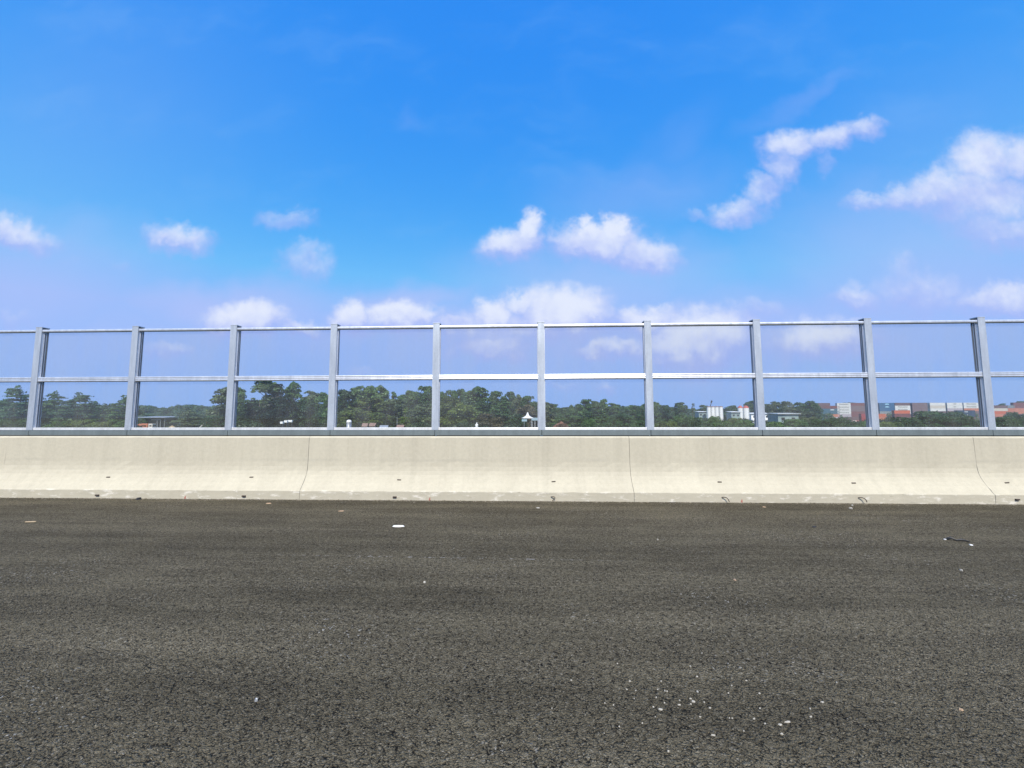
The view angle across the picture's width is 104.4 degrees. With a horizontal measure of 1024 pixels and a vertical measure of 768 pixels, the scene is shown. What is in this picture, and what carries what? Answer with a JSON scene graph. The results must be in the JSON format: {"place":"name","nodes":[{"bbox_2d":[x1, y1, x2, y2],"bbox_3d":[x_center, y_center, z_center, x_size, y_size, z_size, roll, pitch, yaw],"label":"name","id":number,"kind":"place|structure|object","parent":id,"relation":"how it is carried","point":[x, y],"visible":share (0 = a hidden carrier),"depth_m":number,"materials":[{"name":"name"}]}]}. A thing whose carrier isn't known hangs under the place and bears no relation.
{"place":"outdoors","nodes":[
{"label":"outdoors","id":0,"kind":"place"},
{"bbox_2d":[138,416,177,427],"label":"open shed","id":1,"kind":"structure","parent":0,"point":[158,421],"depth_m":202.63,"materials":[{"name":"grey metal"}]},
{"bbox_2d":[0,498,1023,767],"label":"road","id":2,"kind":"structure","parent":0,"point":[172,632],"depth_m":2.72,"materials":[{"name":"asphalt"}]},
{"bbox_2d":[0,436,9,473],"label":"concrete barrier","id":3,"kind":"object","parent":2,"relation":"on","point":[3,443],"visible":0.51,"depth_m":7.75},
{"bbox_2d":[0,430,29,435],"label":"base beam","id":4,"kind":"structure","parent":3,"relation":"on","point":[14,432],"depth_m":7.81,"materials":[{"name":"grey metal"}]},
{"bbox_2d":[0,330,35,429],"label":"glazed panel","id":5,"kind":"object","parent":4,"relation":"on","point":[15,379],"visible":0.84,"depth_m":7.92,"materials":[{"name":"metal"}]},
{"bbox_2d":[0,436,309,499],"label":"concrete barrier","id":6,"kind":"object","parent":2,"relation":"on","point":[210,467],"visible":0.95,"depth_m":7.55,"materials":[{"name":"concrete"}]},
{"bbox_2d":[28,430,128,435],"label":"base beam","id":7,"kind":"structure","parent":6,"relation":"on","point":[77,432],"depth_m":7.76,"materials":[{"name":"grey metal"}]},
{"bbox_2d":[26,327,49,429],"bbox_3d":[-9.504,-0.115,7.958,0.145,2.060,0.137,0,-5,2],"label":"steel post","id":8,"kind":"object","parent":7,"relation":"on","point":[36,386],"visible":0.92,"depth_m":7.92,"materials":[{"name":"metal"}]},
{"bbox_2d":[33,329,131,429],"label":"glazed panel","id":9,"kind":"object","parent":7,"relation":"on","point":[82,379],"visible":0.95,"depth_m":7.87,"materials":[{"name":"metal"}]},
{"bbox_2d":[127,430,228,435],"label":"base beam","id":10,"kind":"structure","parent":6,"relation":"on","point":[177,432],"depth_m":7.68,"materials":[{"name":"grey metal"}]},
{"bbox_2d":[124,326,144,429],"bbox_3d":[-7.492,-0.124,7.880,0.145,2.060,0.137,0,-5,2],"label":"steel post","id":11,"kind":"object","parent":10,"relation":"on","point":[133,389],"visible":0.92,"depth_m":7.84,"materials":[{"name":"metal"}]},
{"bbox_2d":[131,328,229,429],"bbox_3d":[-6.486,-0.102,7.834,1.986,2.007,0.104,0,-5,2],"label":"glazed panel","id":12,"kind":"object","parent":10,"relation":"on","point":[178,378],"visible":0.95,"depth_m":7.79,"materials":[{"name":"metal"}]},
{"bbox_2d":[228,430,331,435],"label":"base beam","id":13,"kind":"structure","parent":6,"relation":"on","point":[278,432],"depth_m":7.60,"materials":[{"name":"grey metal"}]},
{"bbox_2d":[225,325,241,429],"bbox_3d":[-5.480,-0.134,7.802,0.145,2.060,0.137,0,-5,2],"label":"steel post","id":14,"kind":"object","parent":13,"relation":"on","point":[232,384],"visible":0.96,"depth_m":7.76,"materials":[{"name":"metal"}]},
{"bbox_2d":[231,327,330,429],"bbox_3d":[-4.474,-0.111,7.755,1.986,2.007,0.104,0,-5,2],"label":"glazed panel","id":15,"kind":"object","parent":13,"relation":"on","point":[281,378],"visible":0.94,"depth_m":7.71,"materials":[{"name":"metal"}]},
{"bbox_2d":[299,435,633,501],"bbox_3d":[-0.845,1.555,7.424,6.004,1.150,0.713,0,-5,2],"label":"concrete barrier","id":16,"kind":"object","parent":2,"relation":"on","point":[523,468],"visible":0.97,"depth_m":7.32,"materials":[{"name":"concrete"}]},
{"bbox_2d":[330,430,434,435],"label":"base beam","id":17,"kind":"structure","parent":16,"relation":"on","point":[382,432],"depth_m":7.53,"materials":[{"name":"grey metal"}]},
{"bbox_2d":[327,324,340,429],"bbox_3d":[-3.468,-0.143,7.724,0.145,2.060,0.137,0,-5,2],"label":"steel post","id":18,"kind":"object","parent":17,"relation":"on","point":[333,382],"visible":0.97,"depth_m":7.67,"materials":[{"name":"metal"}]},
{"bbox_2d":[334,326,432,429],"bbox_3d":[-2.462,-0.121,7.677,1.986,2.007,0.104,0,-5,2],"label":"glazed panel","id":19,"kind":"object","parent":17,"relation":"on","point":[376,377],"visible":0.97,"depth_m":7.64,"materials":[{"name":"metal"}]},
{"bbox_2d":[435,430,541,435],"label":"base beam","id":20,"kind":"structure","parent":16,"relation":"on","point":[488,432],"depth_m":7.45,"materials":[{"name":"grey metal"}]},
{"bbox_2d":[432,323,440,429],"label":"steel post","id":21,"kind":"object","parent":20,"relation":"on","point":[436,368],"visible":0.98,"depth_m":7.58,"materials":[{"name":"metal"}]},
{"bbox_2d":[438,325,537,429],"bbox_3d":[-0.450,-0.131,7.599,1.986,2.007,0.104,0,-5,2],"label":"glazed panel","id":22,"kind":"object","parent":20,"relation":"on","point":[496,377],"visible":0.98,"depth_m":7.55,"materials":[{"name":"metal"}]},
{"bbox_2d":[542,430,650,435],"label":"base beam","id":23,"kind":"structure","parent":16,"relation":"on","point":[596,432],"depth_m":7.37,"materials":[{"name":"grey metal"}]},
{"bbox_2d":[537,322,544,429],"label":"steel post","id":24,"kind":"object","parent":23,"relation":"on","point":[541,370],"visible":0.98,"depth_m":7.51,"materials":[{"name":"metal"}]},
{"bbox_2d":[544,323,646,429],"bbox_3d":[1.562,-0.140,7.521,1.986,2.007,0.104,0,-5,2],"label":"glazed panel","id":25,"kind":"object","parent":23,"relation":"on","point":[588,376],"visible":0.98,"depth_m":7.47,"materials":[{"name":"metal"}]},
{"bbox_2d":[3,497,1021,506],"bbox_3d":[0.032,2.059,6.940,22.500,0.022,0.245,0,-5,2],"label":"grit","id":26,"kind":"object","parent":2,"relation":"on","point":[514,501],"visible":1,"depth_m":6.99,"materials":[{"name":"gravel"}]},
{"bbox_2d":[629,435,995,503],"bbox_3d":[5.188,1.526,7.184,6.059,1.150,0.722,0,-5,2],"label":"concrete barrier","id":27,"kind":"object","parent":2,"relation":"on","point":[855,469],"visible":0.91,"depth_m":7.08,"materials":[{"name":"concrete"}]},
{"bbox_2d":[650,430,761,435],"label":"base beam","id":28,"kind":"structure","parent":27,"relation":"on","point":[706,432],"depth_m":7.29,"materials":[{"name":"grey metal"}]},
{"bbox_2d":[642,320,653,429],"bbox_3d":[2.568,-0.172,7.489,0.145,2.060,0.137,0,-5,2],"label":"steel post","id":29,"kind":"object","parent":28,"relation":"on","point":[648,379],"visible":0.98,"depth_m":7.43,"materials":[{"name":"metal"}]},
{"bbox_2d":[651,322,757,429],"bbox_3d":[3.574,-0.150,7.442,1.986,2.007,0.104,0,-5,2],"label":"glazed panel","id":30,"kind":"object","parent":28,"relation":"on","point":[709,376],"visible":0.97,"depth_m":7.39,"materials":[{"name":"metal"}]},
{"bbox_2d":[761,430,875,435],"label":"base beam","id":31,"kind":"structure","parent":27,"relation":"on","point":[818,432],"depth_m":7.21,"materials":[{"name":"grey metal"}]},
{"bbox_2d":[749,319,765,429],"bbox_3d":[4.580,-0.181,7.411,0.145,2.060,0.137,0,-5,2],"label":"steel post","id":32,"kind":"object","parent":31,"relation":"on","point":[757,381],"visible":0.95,"depth_m":7.36,"materials":[{"name":"metal"}]},
{"bbox_2d":[760,321,871,429],"bbox_3d":[5.586,-0.159,7.364,1.986,2.007,0.104,0,-5,2],"label":"glazed panel","id":33,"kind":"object","parent":31,"relation":"on","point":[818,375],"visible":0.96,"depth_m":7.32,"materials":[{"name":"metal"}]},
{"bbox_2d":[875,430,992,435],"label":"base beam","id":34,"kind":"structure","parent":27,"relation":"on","point":[934,432],"depth_m":7.13,"materials":[{"name":"grey metal"}]},
{"bbox_2d":[858,318,879,429],"bbox_3d":[6.592,-0.191,7.333,0.145,2.060,0.137,0,-5,2],"label":"steel post","id":35,"kind":"object","parent":34,"relation":"on","point":[869,382],"visible":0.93,"depth_m":7.29,"materials":[{"name":"metal"}]},
{"bbox_2d":[871,320,987,429],"bbox_3d":[7.598,-0.169,7.286,1.986,2.007,0.104,0,-5,2],"label":"glazed panel","id":36,"kind":"object","parent":34,"relation":"on","point":[923,374],"visible":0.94,"depth_m":7.24,"materials":[{"name":"metal"}]},
{"bbox_2d":[971,436,1023,503],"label":"concrete barrier","id":37,"kind":"object","parent":2,"relation":"on","point":[1000,463],"visible":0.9,"depth_m":7.00,"materials":[{"name":"concrete"}]},
{"bbox_2d":[991,430,1023,435],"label":"base beam","id":38,"kind":"structure","parent":37,"relation":"on","point":[1008,432],"depth_m":7.08,"materials":[{"name":"grey metal"}]},
{"bbox_2d":[970,317,995,429],"bbox_3d":[8.604,-0.201,7.254,0.145,2.060,0.137,0,-5,2],"label":"steel post","id":39,"kind":"object","parent":38,"relation":"on","point":[983,383],"visible":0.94,"depth_m":7.22,"materials":[{"name":"metal"}]},
{"bbox_2d":[985,319,1023,429],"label":"glazed panel","id":40,"kind":"object","parent":38,"relation":"on","point":[1007,374],"visible":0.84,"depth_m":7.18,"materials":[{"name":"metal"}]},
{"bbox_2d":[0,0,1023,409],"label":"sky","id":41,"kind":"structure","parent":0,"point":[164,163],"materials":[{"name":"blue"}]},
{"bbox_2d":[768,413,800,422],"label":"factory shed","id":42,"kind":"structure","parent":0,"point":[777,417],"depth_m":162.04,"materials":[{"name":"metal"}]},
{"label":"ground","id":43,"kind":"structure","parent":0,"visible":0},
{"bbox_2d":[0,420,40,427],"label":"shrub","id":44,"kind":"object","parent":43,"relation":"on","point":[11,424],"visible":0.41,"depth_m":97.88,"materials":[{"name":"green plant"}]},
{"bbox_2d":[0,385,45,421],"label":"tree","id":45,"kind":"object","parent":43,"relation":"on","point":[14,411],"visible":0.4,"depth_m":146.42,"materials":[{"name":"green plant"}]},
{"bbox_2d":[41,390,71,423],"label":"tree","id":46,"kind":"object","parent":43,"relation":"on","point":[48,404],"visible":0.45,"depth_m":155.17,"materials":[{"name":"green plant"}]},
{"bbox_2d":[50,392,101,421],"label":"tree","id":47,"kind":"object","parent":43,"relation":"on","point":[65,415],"visible":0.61,"depth_m":149.62,"materials":[{"name":"green plant"}]},
{"bbox_2d":[57,419,98,427],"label":"shrub","id":48,"kind":"object","parent":43,"relation":"on","point":[78,423],"visible":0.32,"depth_m":94.13,"materials":[{"name":"green plant"}]},
{"bbox_2d":[88,403,111,421],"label":"tree","id":49,"kind":"object","parent":43,"relation":"on","point":[103,407],"visible":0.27,"depth_m":160.23,"materials":[{"name":"green plant"}]},
{"bbox_2d":[86,421,119,427],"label":"shrub","id":50,"kind":"object","parent":43,"relation":"on","point":[104,424],"visible":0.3,"depth_m":92.22,"materials":[{"name":"green plant"}]},
{"bbox_2d":[98,395,146,427],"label":"tree","id":51,"kind":"object","parent":43,"relation":"on","point":[116,417],"visible":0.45,"depth_m":137.70,"materials":[{"name":"green plant"}]},
{"bbox_2d":[164,410,207,427],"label":"tree","id":52,"kind":"object","parent":43,"relation":"on","point":[192,422],"visible":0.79,"depth_m":178.17,"materials":[{"name":"green plant"}]},
{"bbox_2d":[200,416,224,427],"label":"tree","id":53,"kind":"object","parent":43,"relation":"on","point":[212,422],"visible":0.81,"depth_m":142.37,"materials":[{"name":"green plant"}]},
{"bbox_2d":[205,387,240,422],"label":"tree","id":54,"kind":"object","parent":43,"relation":"on","point":[221,400],"visible":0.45,"depth_m":152.25,"materials":[{"name":"green plant"}]},
{"bbox_2d":[236,405,258,423],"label":"tree","id":55,"kind":"object","parent":43,"relation":"on","point":[239,416],"visible":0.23,"depth_m":122.81,"materials":[{"name":"green plant"}]},
{"bbox_2d":[242,400,271,422],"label":"tree","id":56,"kind":"object","parent":43,"relation":"on","point":[249,405],"visible":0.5,"depth_m":121.67,"materials":[{"name":"green plant"}]},
{"bbox_2d":[250,381,284,419],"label":"tree","id":57,"kind":"object","parent":43,"relation":"on","point":[259,385],"visible":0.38,"depth_m":192.55,"materials":[{"name":"green plant"}]},
{"bbox_2d":[253,400,297,427],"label":"tree","id":58,"kind":"object","parent":43,"relation":"on","point":[275,415],"visible":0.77,"depth_m":118.51,"materials":[{"name":"green plant"}]},
{"bbox_2d":[260,384,291,402],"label":"tree","id":59,"kind":"object","parent":43,"relation":"on","point":[269,390],"visible":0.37,"depth_m":127.63,"materials":[{"name":"green plant"}]},
{"bbox_2d":[277,394,298,416],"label":"tree","id":60,"kind":"object","parent":43,"relation":"on","point":[286,398],"visible":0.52,"depth_m":124.65,"materials":[{"name":"green plant"}]},
{"bbox_2d":[285,381,302,418],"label":"tree","id":61,"kind":"object","parent":43,"relation":"on","point":[292,389],"visible":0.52,"depth_m":198.24,"materials":[{"name":"green plant"}]},
{"bbox_2d":[290,398,322,427],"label":"tree","id":62,"kind":"object","parent":43,"relation":"on","point":[305,420],"visible":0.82,"depth_m":128.77,"materials":[{"name":"green plant"}]},
{"bbox_2d":[301,390,322,410],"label":"tree","id":63,"kind":"object","parent":43,"relation":"on","point":[312,395],"visible":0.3,"depth_m":186.52,"materials":[{"name":"green plant"}]},
{"bbox_2d":[314,392,327,422],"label":"tree","id":64,"kind":"object","parent":43,"relation":"on","point":[321,397],"visible":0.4,"depth_m":181.38,"materials":[{"name":"green plant"}]},
{"bbox_2d":[320,397,338,424],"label":"tree","id":65,"kind":"object","parent":43,"relation":"on","point":[324,414],"visible":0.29,"depth_m":161.06,"materials":[{"name":"green plant"}]},
{"bbox_2d":[337,389,357,423],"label":"tree","id":66,"kind":"object","parent":43,"relation":"on","point":[345,397],"visible":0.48,"depth_m":140.85,"materials":[{"name":"green plant"}]},
{"bbox_2d":[337,406,365,427],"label":"tree","id":67,"kind":"object","parent":43,"relation":"on","point":[353,414],"visible":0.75,"depth_m":134.52,"materials":[{"name":"green plant"}]},
{"bbox_2d":[345,386,368,406],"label":"tree","id":68,"kind":"object","parent":43,"relation":"on","point":[356,393],"visible":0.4,"depth_m":191.63,"materials":[{"name":"green plant"}]},
{"bbox_2d":[337,398,397,424],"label":"tree","id":69,"kind":"object","parent":43,"relation":"on","point":[376,405],"visible":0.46,"depth_m":149.92,"materials":[{"name":"green plant"}]},
{"bbox_2d":[359,385,376,421],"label":"tree","id":70,"kind":"object","parent":43,"relation":"on","point":[369,391],"visible":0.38,"depth_m":195.69,"materials":[{"name":"green plant"}]},
{"bbox_2d":[359,412,393,427],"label":"tree","id":71,"kind":"object","parent":43,"relation":"on","point":[376,417],"visible":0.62,"depth_m":139.24,"materials":[{"name":"green plant"}]},
{"bbox_2d":[371,385,389,400],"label":"tree","id":72,"kind":"object","parent":43,"relation":"on","point":[383,392],"visible":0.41,"depth_m":191.25,"materials":[{"name":"green plant"}]},
{"bbox_2d":[383,399,412,427],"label":"tree","id":73,"kind":"object","parent":43,"relation":"on","point":[399,413],"visible":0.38,"depth_m":157.50,"materials":[{"name":"green plant"}]},
{"bbox_2d":[398,390,419,409],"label":"tree","id":74,"kind":"object","parent":43,"relation":"on","point":[409,396],"visible":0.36,"depth_m":178.56,"materials":[{"name":"green plant"}]},
{"bbox_2d":[403,403,431,425],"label":"tree","id":75,"kind":"object","parent":43,"relation":"on","point":[418,414],"visible":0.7,"depth_m":148.28,"materials":[{"name":"green plant"}]},
{"bbox_2d":[415,386,440,416],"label":"tree","id":76,"kind":"object","parent":43,"relation":"on","point":[425,397],"visible":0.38,"depth_m":173.62,"materials":[{"name":"green plant"}]},
{"bbox_2d":[440,397,462,427],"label":"tree","id":77,"kind":"object","parent":43,"relation":"on","point":[445,404],"visible":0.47,"depth_m":143.11,"materials":[{"name":"green plant"}]},
{"bbox_2d":[442,404,485,426],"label":"tree","id":78,"kind":"object","parent":43,"relation":"on","point":[460,412],"visible":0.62,"depth_m":129.60,"materials":[{"name":"green plant"}]},
{"bbox_2d":[464,386,494,425],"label":"tree","id":79,"kind":"object","parent":43,"relation":"on","point":[476,393],"visible":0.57,"depth_m":168.34,"materials":[{"name":"green plant"}]},
{"bbox_2d":[467,400,496,425],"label":"tree","id":80,"kind":"object","parent":43,"relation":"on","point":[479,404],"visible":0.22,"depth_m":147.30,"materials":[{"name":"green plant"}]},
{"bbox_2d":[477,413,503,426],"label":"tree","id":81,"kind":"object","parent":43,"relation":"on","point":[485,419],"visible":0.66,"depth_m":124.23,"materials":[{"name":"green plant"}]},
{"bbox_2d":[487,391,508,415],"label":"tree","id":82,"kind":"object","parent":43,"relation":"on","point":[494,395],"visible":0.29,"depth_m":173.52,"materials":[{"name":"green plant"}]},
{"bbox_2d":[492,400,514,426],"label":"tree","id":83,"kind":"object","parent":43,"relation":"on","point":[503,414],"visible":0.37,"depth_m":144.37,"materials":[{"name":"green plant"}]},
{"bbox_2d":[499,391,516,424],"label":"tree","id":84,"kind":"object","parent":43,"relation":"on","point":[510,395],"visible":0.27,"depth_m":170.82,"materials":[{"name":"green plant"}]},
{"bbox_2d":[510,394,524,417],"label":"tree","id":85,"kind":"object","parent":43,"relation":"on","point":[516,402],"visible":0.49,"depth_m":163.27,"materials":[{"name":"green plant"}]},
{"bbox_2d":[21,402,1023,421],"bbox_3d":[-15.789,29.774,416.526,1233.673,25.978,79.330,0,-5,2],"label":"woodland","id":86,"kind":"object","parent":43,"relation":"on","point":[177,409],"visible":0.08,"depth_m":409.38,"materials":[{"name":"green plant"}]},
{"bbox_2d":[517,404,537,426],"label":"tree","id":87,"kind":"object","parent":43,"relation":"on","point":[529,409],"visible":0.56,"depth_m":147.39,"materials":[{"name":"green plant"}]},
{"bbox_2d":[518,396,537,424],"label":"tree","id":88,"kind":"object","parent":43,"relation":"on","point":[525,399],"visible":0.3,"depth_m":158.79,"materials":[{"name":"green plant"}]},
{"bbox_2d":[40,417,1021,427],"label":"undergrowth","id":89,"kind":"object","parent":43,"relation":"on","point":[248,424],"visible":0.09,"depth_m":109.73,"materials":[{"name":"green plant"}]},
{"bbox_2d":[545,402,556,426],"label":"tree","id":90,"kind":"object","parent":43,"relation":"on","point":[550,416],"visible":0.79,"depth_m":162.53,"materials":[{"name":"green plant"}]},
{"bbox_2d":[549,411,583,426],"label":"tree","id":91,"kind":"object","parent":43,"relation":"on","point":[568,421],"visible":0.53,"depth_m":127.16,"materials":[{"name":"green plant"}]},
{"bbox_2d":[572,399,592,422],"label":"tree","id":92,"kind":"object","parent":43,"relation":"on","point":[586,407],"visible":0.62,"depth_m":196.40,"materials":[{"name":"green plant"}]},
{"bbox_2d":[572,409,609,425],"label":"tree","id":93,"kind":"object","parent":43,"relation":"on","point":[597,415],"visible":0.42,"depth_m":125.40,"materials":[{"name":"green plant"}]},
{"bbox_2d":[606,403,625,420],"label":"tree","id":94,"kind":"object","parent":43,"relation":"on","point":[613,409],"visible":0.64,"depth_m":200.25,"materials":[{"name":"green plant"}]},
{"bbox_2d":[601,413,636,425],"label":"tree","id":95,"kind":"object","parent":43,"relation":"on","point":[619,417],"visible":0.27,"depth_m":117.34,"materials":[{"name":"green plant"}]},
{"bbox_2d":[624,405,639,422],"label":"tree","id":96,"kind":"object","parent":43,"relation":"on","point":[631,411],"visible":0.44,"depth_m":200.39,"materials":[{"name":"green plant"}]},
{"bbox_2d":[657,405,675,421],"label":"tree","id":97,"kind":"object","parent":43,"relation":"on","point":[665,411],"visible":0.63,"depth_m":204.21,"materials":[{"name":"green plant"}]},
{"bbox_2d":[669,402,690,418],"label":"tree","id":98,"kind":"object","parent":43,"relation":"on","point":[680,408],"visible":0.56,"depth_m":204.78,"materials":[{"name":"green plant"}]},
{"bbox_2d":[678,417,712,426],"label":"shrub","id":99,"kind":"object","parent":43,"relation":"on","point":[691,422],"visible":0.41,"depth_m":82.74,"materials":[{"name":"green plant"}]},
{"bbox_2d":[783,419,806,426],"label":"shrub","id":100,"kind":"object","parent":43,"relation":"on","point":[794,422],"visible":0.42,"depth_m":109.92,"materials":[{"name":"green plant"}]},
{"bbox_2d":[778,408,821,420],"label":"tree","id":101,"kind":"object","parent":43,"relation":"on","point":[808,414],"visible":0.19,"depth_m":191.50,"materials":[{"name":"green plant"}]},
{"bbox_2d":[798,419,840,426],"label":"shrub","id":102,"kind":"object","parent":43,"relation":"on","point":[824,423],"visible":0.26,"depth_m":82.56,"materials":[{"name":"green plant"}]},
{"bbox_2d":[894,419,924,426],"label":"shrub","id":103,"kind":"object","parent":43,"relation":"on","point":[913,423],"visible":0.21,"depth_m":78.22,"materials":[{"name":"green plant"}]},
{"bbox_2d":[890,411,974,426],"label":"shrub","id":104,"kind":"object","parent":43,"relation":"on","point":[930,419],"visible":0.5,"depth_m":83.18,"materials":[{"name":"green plant"}]},
{"bbox_2d":[933,410,976,424],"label":"shrub","id":105,"kind":"object","parent":43,"relation":"on","point":[958,414],"visible":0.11,"depth_m":88.43,"materials":[{"name":"green plant"}]},
{"bbox_2d":[949,418,1001,426],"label":"shrub","id":106,"kind":"object","parent":43,"relation":"on","point":[974,422],"visible":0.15,"depth_m":83.22,"materials":[{"name":"green plant"}]},
{"bbox_2d":[995,417,1023,426],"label":"shrub","id":107,"kind":"object","parent":43,"relation":"on","point":[1007,422],"visible":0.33,"depth_m":83.88,"materials":[{"name":"green plant"}]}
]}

